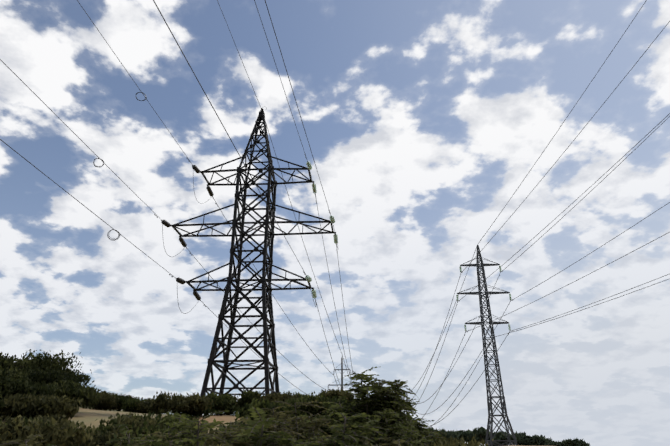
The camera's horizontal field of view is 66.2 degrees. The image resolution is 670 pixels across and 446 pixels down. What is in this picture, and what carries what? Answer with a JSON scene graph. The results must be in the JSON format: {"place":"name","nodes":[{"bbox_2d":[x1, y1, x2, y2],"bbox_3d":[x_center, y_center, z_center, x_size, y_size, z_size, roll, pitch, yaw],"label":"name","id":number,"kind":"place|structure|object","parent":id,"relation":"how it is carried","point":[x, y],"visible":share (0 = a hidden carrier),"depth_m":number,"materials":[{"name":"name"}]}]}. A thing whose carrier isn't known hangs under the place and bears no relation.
{"place":"outdoors","nodes":[
{"label":"outdoors","id":0,"kind":"place"},
{"bbox_2d":[1,407,526,445],"bbox_3d":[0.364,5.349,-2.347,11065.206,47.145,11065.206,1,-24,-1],"label":"ground","id":1,"kind":"structure","parent":0,"point":[87,416],"depth_m":29.43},
{"bbox_2d":[0,387,9,408],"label":"tree","id":2,"kind":"object","parent":1,"relation":"on","point":[2,403],"visible":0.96,"depth_m":23.46,"materials":[{"name":"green plant"}]},
{"bbox_2d":[0,365,30,382],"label":"tree","id":3,"kind":"object","parent":1,"relation":"on","point":[8,373],"visible":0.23,"depth_m":30.91,"materials":[{"name":"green plant"}]},
{"bbox_2d":[0,352,42,371],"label":"tree","id":4,"kind":"object","parent":1,"relation":"on","point":[6,363],"visible":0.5,"depth_m":35.36,"materials":[{"name":"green plant"}]},
{"bbox_2d":[0,433,47,445],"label":"pinnate shrub","id":5,"kind":"object","parent":1,"relation":"on","point":[31,438],"visible":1,"depth_m":8.71,"materials":[{"name":"green plant"}]},
{"bbox_2d":[0,375,61,420],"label":"tree","id":6,"kind":"object","parent":1,"relation":"on","point":[9,385],"visible":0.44,"depth_m":26.55,"materials":[{"name":"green plant"}]},
{"bbox_2d":[12,417,53,426],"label":"bush","id":7,"kind":"object","parent":1,"relation":"on","point":[27,419],"visible":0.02,"depth_m":18.68,"materials":[{"name":"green plant"}]},
{"bbox_2d":[5,366,71,385],"bbox_3d":[-19.899,10.967,33.963,5.331,2.807,5.421,1,-24,-1],"label":"tree","id":8,"kind":"object","parent":1,"relation":"on","point":[41,376],"visible":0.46,"depth_m":33.35,"materials":[{"name":"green plant"}]},
{"bbox_2d":[0,393,82,419],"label":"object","id":9,"kind":"object","parent":1,"relation":"on","point":[28,406],"visible":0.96,"depth_m":23.91,"materials":[{"name":"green plant"}]},
{"bbox_2d":[0,415,99,445],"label":"bush","id":10,"kind":"object","parent":1,"relation":"on","point":[56,434],"visible":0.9,"depth_m":12.68,"materials":[{"name":"green plant"}]},
{"bbox_2d":[5,349,95,387],"bbox_3d":[-21.979,11.693,38.675,8.606,4.712,6.948,-17,-28,33],"label":"tree","id":11,"kind":"object","parent":1,"relation":"on","point":[56,363],"visible":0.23,"depth_m":38.66,"materials":[{"name":"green plant"}]},
{"bbox_2d":[34,414,66,425],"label":"bush","id":12,"kind":"object","parent":1,"relation":"on","point":[58,419],"visible":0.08,"depth_m":20.12,"materials":[{"name":"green plant"}]},
{"bbox_2d":[54,367,91,387],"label":"tree","id":13,"kind":"object","parent":1,"relation":"on","point":[83,375],"visible":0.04,"depth_m":41.09,"materials":[{"name":"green plant"}]},
{"bbox_2d":[47,380,102,408],"bbox_3d":[-15.771,10.215,29.587,4.181,2.103,4.911,1,-24,-1],"label":"tree","id":14,"kind":"object","parent":1,"relation":"on","point":[88,395],"visible":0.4,"depth_m":28.98,"materials":[{"name":"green plant"}]},
{"bbox_2d":[41,419,114,445],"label":"bush","id":15,"kind":"object","parent":1,"relation":"on","point":[106,428],"visible":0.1,"depth_m":17.14,"materials":[{"name":"green plant"}]},
{"bbox_2d":[79,389,121,410],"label":"tree","id":16,"kind":"object","parent":1,"relation":"on","point":[108,400],"visible":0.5,"depth_m":49.46,"materials":[{"name":"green plant"}]},
{"bbox_2d":[81,393,130,411],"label":"tree","id":17,"kind":"object","parent":1,"relation":"on","point":[122,397],"visible":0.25,"depth_m":51.68,"materials":[{"name":"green plant"}]},
{"bbox_2d":[74,412,165,445],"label":"bush","id":18,"kind":"object","parent":1,"relation":"on","point":[104,438],"visible":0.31,"depth_m":16.11,"materials":[{"name":"green plant"}]},
{"bbox_2d":[103,413,141,427],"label":"bush","id":19,"kind":"object","parent":1,"relation":"on","point":[114,420],"visible":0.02,"depth_m":19.89,"materials":[{"name":"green plant"}]},
{"bbox_2d":[96,437,148,445],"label":"pinnate shrub","id":20,"kind":"object","parent":1,"relation":"on","point":[135,440],"visible":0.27,"depth_m":10.66,"materials":[{"name":"green plant"}]},
{"bbox_2d":[104,423,149,445],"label":"pinnate shrub","id":21,"kind":"object","parent":1,"relation":"on","point":[125,432],"visible":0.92,"depth_m":8.84,"materials":[{"name":"green plant"}]},
{"bbox_2d":[119,397,152,411],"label":"tree","id":22,"kind":"object","parent":1,"relation":"on","point":[129,403],"visible":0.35,"depth_m":49.45,"materials":[{"name":"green plant"}]},
{"bbox_2d":[127,399,166,413],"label":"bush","id":23,"kind":"object","parent":1,"relation":"on","point":[141,408],"visible":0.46,"depth_m":47.89,"materials":[{"name":"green plant"}]},
{"bbox_2d":[131,422,201,439],"bbox_3d":[-5.617,7.229,16.172,2.887,1.906,2.949,1,-24,-1],"label":"bush","id":24,"kind":"object","parent":1,"relation":"on","point":[155,427],"visible":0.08,"depth_m":16.37,"materials":[{"name":"green plant"}]},
{"bbox_2d":[133,410,205,431],"bbox_3d":[-5.679,7.513,17.866,2.627,1.979,2.945,-12,-26,25],"label":"bush","id":25,"kind":"object","parent":1,"relation":"on","point":[149,417],"visible":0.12,"depth_m":17.59,"materials":[{"name":"green plant"}]},
{"bbox_2d":[143,391,212,415],"bbox_3d":[-8.821,10.475,29.289,3.769,1.590,3.931,1,-24,-1],"label":"bush row","id":26,"kind":"object","parent":1,"relation":"on","point":[180,404],"visible":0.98,"depth_m":28.45,"materials":[{"name":"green plant"}]},
{"bbox_2d":[137,409,228,445],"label":"pinnate shrub","id":27,"kind":"object","parent":1,"relation":"on","point":[205,424],"visible":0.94,"depth_m":7.01,"materials":[{"name":"green plant"}]},
{"bbox_2d":[131,423,239,445],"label":"pinnate shrub","id":28,"kind":"object","parent":1,"relation":"on","point":[210,432],"visible":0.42,"depth_m":8.42,"materials":[{"name":"green plant"}]},
{"bbox_2d":[135,413,238,445],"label":"pinnate shrub","id":29,"kind":"object","parent":1,"relation":"on","point":[170,431],"visible":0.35,"depth_m":11.46,"materials":[{"name":"green plant"}]},
{"bbox_2d":[176,392,214,417],"bbox_3d":[-8.268,10.600,29.843,2.768,1.452,2.404,1,-24,-1],"label":"bush row","id":30,"kind":"object","parent":1,"relation":"on","point":[204,412],"visible":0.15,"depth_m":29.36,"materials":[{"name":"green plant"}]},
{"bbox_2d":[113,410,286,445],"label":"bush","id":31,"kind":"object","parent":1,"relation":"on","point":[146,430],"visible":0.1,"depth_m":12.70,"materials":[{"name":"green plant"}]},
{"bbox_2d":[161,436,249,445],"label":"pinnate shrub","id":32,"kind":"object","parent":1,"relation":"on","point":[202,441],"visible":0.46,"depth_m":7.30,"materials":[{"name":"green plant"}]},
{"bbox_2d":[204,392,239,415],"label":"bush row","id":33,"kind":"object","parent":1,"relation":"on","point":[224,402],"visible":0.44,"depth_m":31.64,"materials":[{"name":"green plant"}]},
{"bbox_2d":[202,432,254,445],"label":"pinnate shrub","id":34,"kind":"object","parent":1,"relation":"on","point":[236,443],"visible":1,"depth_m":6.83,"materials":[{"name":"green plant"}]},
{"bbox_2d":[178,424,280,445],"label":"pinnate shrub","id":35,"kind":"object","parent":1,"relation":"on","point":[207,442],"visible":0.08,"depth_m":8.85,"materials":[{"name":"green plant"}]},
{"bbox_2d":[217,392,241,414],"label":"bush row","id":36,"kind":"object","parent":1,"relation":"on","point":[237,399],"depth_m":34.57,"materials":[{"name":"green plant"}]},
{"bbox_2d":[237,389,260,408],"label":"bush","id":37,"kind":"object","parent":1,"relation":"on","point":[248,396],"visible":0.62,"depth_m":32.63,"materials":[{"name":"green plant"}]},
{"bbox_2d":[170,108,335,414],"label":"tower anchor","id":38,"kind":"object","parent":1,"relation":"on","point":[265,299],"visible":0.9,"depth_m":42.80,"materials":[{"name":"metal"}]},
{"bbox_2d":[161,165,213,300],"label":"tower insulators","id":39,"kind":"object","parent":38,"relation":"attached to","point":[183,242],"visible":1,"depth_m":44.21,"materials":[{"name":"black"}]},
{"bbox_2d":[305,161,337,298],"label":"tower insulators","id":40,"kind":"object","parent":38,"relation":"attached to","point":[314,294],"visible":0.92,"depth_m":43.64,"materials":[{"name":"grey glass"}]},
{"bbox_2d":[235,397,299,422],"bbox_3d":[-3.524,9.396,25.137,3.027,1.642,3.065,-16,-28,33],"label":"bush row","id":41,"kind":"object","parent":1,"relation":"on","point":[245,412],"visible":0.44,"depth_m":24.49,"materials":[{"name":"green plant"}]},
{"bbox_2d":[214,400,331,445],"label":"pinnate shrub","id":42,"kind":"object","parent":1,"relation":"on","point":[297,432],"visible":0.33,"depth_m":8.82,"materials":[{"name":"green plant"}]},
{"bbox_2d":[245,406,304,443],"bbox_3d":[-1.409,5.605,12.188,2.402,2.553,2.796,1,-24,-1],"label":"pinnate shrub","id":43,"kind":"object","parent":1,"relation":"on","point":[277,414],"visible":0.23,"depth_m":13.28,"materials":[{"name":"green plant"}]},
{"bbox_2d":[254,391,300,403],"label":"bush row","id":44,"kind":"object","parent":1,"relation":"on","point":[280,396],"visible":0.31,"depth_m":30.16,"materials":[{"name":"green plant"}]},
{"bbox_2d":[268,412,304,434],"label":"bush","id":45,"kind":"object","parent":1,"relation":"on","point":[289,418],"visible":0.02,"depth_m":18.82,"materials":[{"name":"green plant"}]},
{"bbox_2d":[215,420,361,445],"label":"pinnate shrub","id":46,"kind":"object","parent":1,"relation":"on","point":[244,424],"visible":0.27,"depth_m":7.89,"materials":[{"name":"green plant"}]},
{"bbox_2d":[283,391,318,398],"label":"bush row","id":47,"kind":"object","parent":1,"relation":"on","point":[303,395],"visible":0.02,"depth_m":32.77,"materials":[{"name":"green plant"}]},
{"bbox_2d":[265,436,350,445],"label":"pinnate shrub","id":48,"kind":"object","parent":1,"relation":"on","point":[342,443],"visible":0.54,"depth_m":7.98,"materials":[{"name":"green plant"}]},
{"bbox_2d":[294,415,322,432],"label":"bush","id":49,"kind":"object","parent":1,"relation":"on","point":[303,423],"visible":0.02,"depth_m":18.01,"materials":[{"name":"green plant"}]},
{"bbox_2d":[231,406,387,445],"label":"pinnate shrub","id":50,"kind":"object","parent":1,"relation":"on","point":[355,432],"visible":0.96,"depth_m":7.55,"materials":[{"name":"green plant"}]},
{"bbox_2d":[294,415,327,438],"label":"pinnate shrub","id":51,"kind":"object","parent":1,"relation":"on","point":[319,434],"visible":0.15,"depth_m":12.40,"materials":[{"name":"green plant"}]},
{"bbox_2d":[296,404,350,441],"bbox_3d":[0.011,6.058,13.086,2.521,2.727,2.160,1,-24,-1],"label":"bush","id":52,"kind":"object","parent":1,"relation":"on","point":[327,417],"visible":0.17,"depth_m":13.21,"materials":[{"name":"green plant"}]},
{"bbox_2d":[314,389,355,402],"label":"bush","id":53,"kind":"object","parent":1,"relation":"on","point":[333,392],"visible":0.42,"depth_m":33.53,"materials":[{"name":"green plant"}]},
{"bbox_2d":[328,358,351,389],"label":"pole","id":54,"kind":"object","parent":1,"relation":"on","point":[342,369],"visible":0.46,"depth_m":125.52,"materials":[{"name":"grey metal"}]},
{"bbox_2d":[326,400,359,417],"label":"bush row","id":55,"kind":"object","parent":1,"relation":"on","point":[341,406],"depth_m":25.12,"materials":[{"name":"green plant"}]},
{"bbox_2d":[321,424,370,445],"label":"pinnate shrub","id":56,"kind":"object","parent":1,"relation":"on","point":[364,441],"visible":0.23,"depth_m":8.42,"materials":[{"name":"green plant"}]},
{"bbox_2d":[322,367,417,445],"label":"tree","id":57,"kind":"object","parent":1,"relation":"on","point":[381,398],"visible":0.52,"depth_m":12.28,"materials":[{"name":"green plant"}]},
{"bbox_2d":[326,409,434,445],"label":"bush","id":58,"kind":"object","parent":1,"relation":"on","point":[393,429],"visible":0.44,"depth_m":11.18,"materials":[{"name":"green plant"}]},
{"bbox_2d":[376,436,404,445],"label":"pinnate shrub","id":59,"kind":"object","parent":1,"relation":"on","point":[394,443],"visible":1,"depth_m":10.17,"materials":[{"name":"green plant"}]},
{"bbox_2d":[396,401,423,445],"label":"bush","id":60,"kind":"object","parent":1,"relation":"on","point":[413,436],"depth_m":14.04,"materials":[{"name":"green plant"}]},
{"bbox_2d":[406,415,445,445],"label":"bush","id":61,"kind":"object","parent":1,"relation":"on","point":[420,426],"visible":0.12,"depth_m":15.06,"materials":[{"name":"green plant"}]},
{"bbox_2d":[414,437,451,445],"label":"bush","id":62,"kind":"object","parent":1,"relation":"on","point":[436,443],"visible":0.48,"depth_m":14.65,"materials":[{"name":"green plant"}]},
{"bbox_2d":[426,433,457,445],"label":"bush","id":63,"kind":"object","parent":1,"relation":"on","point":[443,441],"visible":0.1,"depth_m":15.84,"materials":[{"name":"green plant"}]},
{"bbox_2d":[437,428,453,440],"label":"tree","id":64,"kind":"object","parent":1,"relation":"on","point":[447,436],"visible":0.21,"depth_m":91.49,"materials":[{"name":"green plant"}]},
{"bbox_2d":[447,431,458,444],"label":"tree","id":65,"kind":"object","parent":1,"relation":"on","point":[455,434],"visible":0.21,"depth_m":93.18,"materials":[{"name":"green plant"}]},
{"bbox_2d":[425,432,493,445],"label":"bush","id":66,"kind":"object","parent":1,"relation":"on","point":[460,443],"visible":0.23,"depth_m":24.32,"materials":[{"name":"green plant"}]},
{"bbox_2d":[453,430,470,441],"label":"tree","id":67,"kind":"object","parent":1,"relation":"on","point":[460,431],"visible":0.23,"depth_m":97.94,"materials":[{"name":"green plant"}]},
{"bbox_2d":[458,431,475,442],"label":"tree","id":68,"kind":"object","parent":1,"relation":"on","point":[464,434],"visible":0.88,"depth_m":90.26,"materials":[{"name":"green plant"}]},
{"bbox_2d":[473,427,489,445],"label":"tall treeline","id":69,"kind":"object","parent":1,"relation":"on","point":[481,431],"visible":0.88,"depth_m":84.96,"materials":[{"name":"green plant"}]},
{"bbox_2d":[457,245,516,445],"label":"suspension tower","id":70,"kind":"structure","parent":1,"relation":"on","point":[477,265],"depth_m":80.86,"materials":[{"name":"metal"}]},
{"bbox_2d":[489,431,510,444],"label":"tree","id":71,"kind":"object","parent":1,"relation":"on","point":[497,435],"visible":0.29,"depth_m":96.44,"materials":[{"name":"green plant"}]},
{"bbox_2d":[498,431,519,445],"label":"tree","id":72,"kind":"object","parent":1,"relation":"on","point":[502,437],"visible":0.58,"depth_m":90.15,"materials":[{"name":"green plant"}]},
{"bbox_2d":[517,435,532,445],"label":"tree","id":73,"kind":"object","parent":1,"relation":"on","point":[525,440],"visible":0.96,"depth_m":89.99,"materials":[{"name":"green plant"}]},
{"bbox_2d":[532,435,547,445],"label":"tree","id":74,"kind":"object","parent":1,"relation":"on","point":[540,440],"visible":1,"depth_m":88.45,"materials":[{"name":"green plant"}]},
{"bbox_2d":[548,441,561,445],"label":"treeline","id":75,"kind":"object","parent":1,"relation":"on","point":[552,443],"visible":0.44,"depth_m":93.50,"materials":[{"name":"green plant"}]},
{"bbox_2d":[563,438,584,445],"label":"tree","id":76,"kind":"object","parent":1,"relation":"on","point":[574,442],"visible":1,"depth_m":87.81,"materials":[{"name":"green plant"}]},
{"bbox_2d":[286,392,346,417],"bbox_3d":[-0.968,10.136,28.220,4.277,1.484,2.790,-20,-31,38],"label":"bush row","id":77,"kind":"object","parent":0,"point":[316,409],"visible":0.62,"depth_m":27.56,"materials":[{"name":"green plant"}]},
{"bbox_2d":[0,0,669,445],"label":"sky","id":78,"kind":"structure","parent":0,"point":[422,120],"materials":[{"name":"blue"}]},
{"bbox_2d":[456,266,511,331],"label":"suspension insulators","id":79,"kind":"object","parent":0,"point":[509,327],"visible":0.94,"depth_m":84.51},
{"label":"suspension tower","id":80,"kind":"object","parent":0,"visible":0},
{"bbox_2d":[0,0,669,426],"bbox_3d":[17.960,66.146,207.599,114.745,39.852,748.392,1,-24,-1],"label":"conductors","id":81,"kind":"object","parent":80,"relation":"on","point":[334,230],"visible":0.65,"depth_m":46.10,"materials":[{"name":"grey metal"}]},
{"bbox_2d":[93,92,146,240],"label":"wire coils","id":82,"kind":"object","parent":81,"relation":"attached to","point":[114,239],"visible":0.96,"depth_m":32.28,"materials":[{"name":"grey"}]}
]}

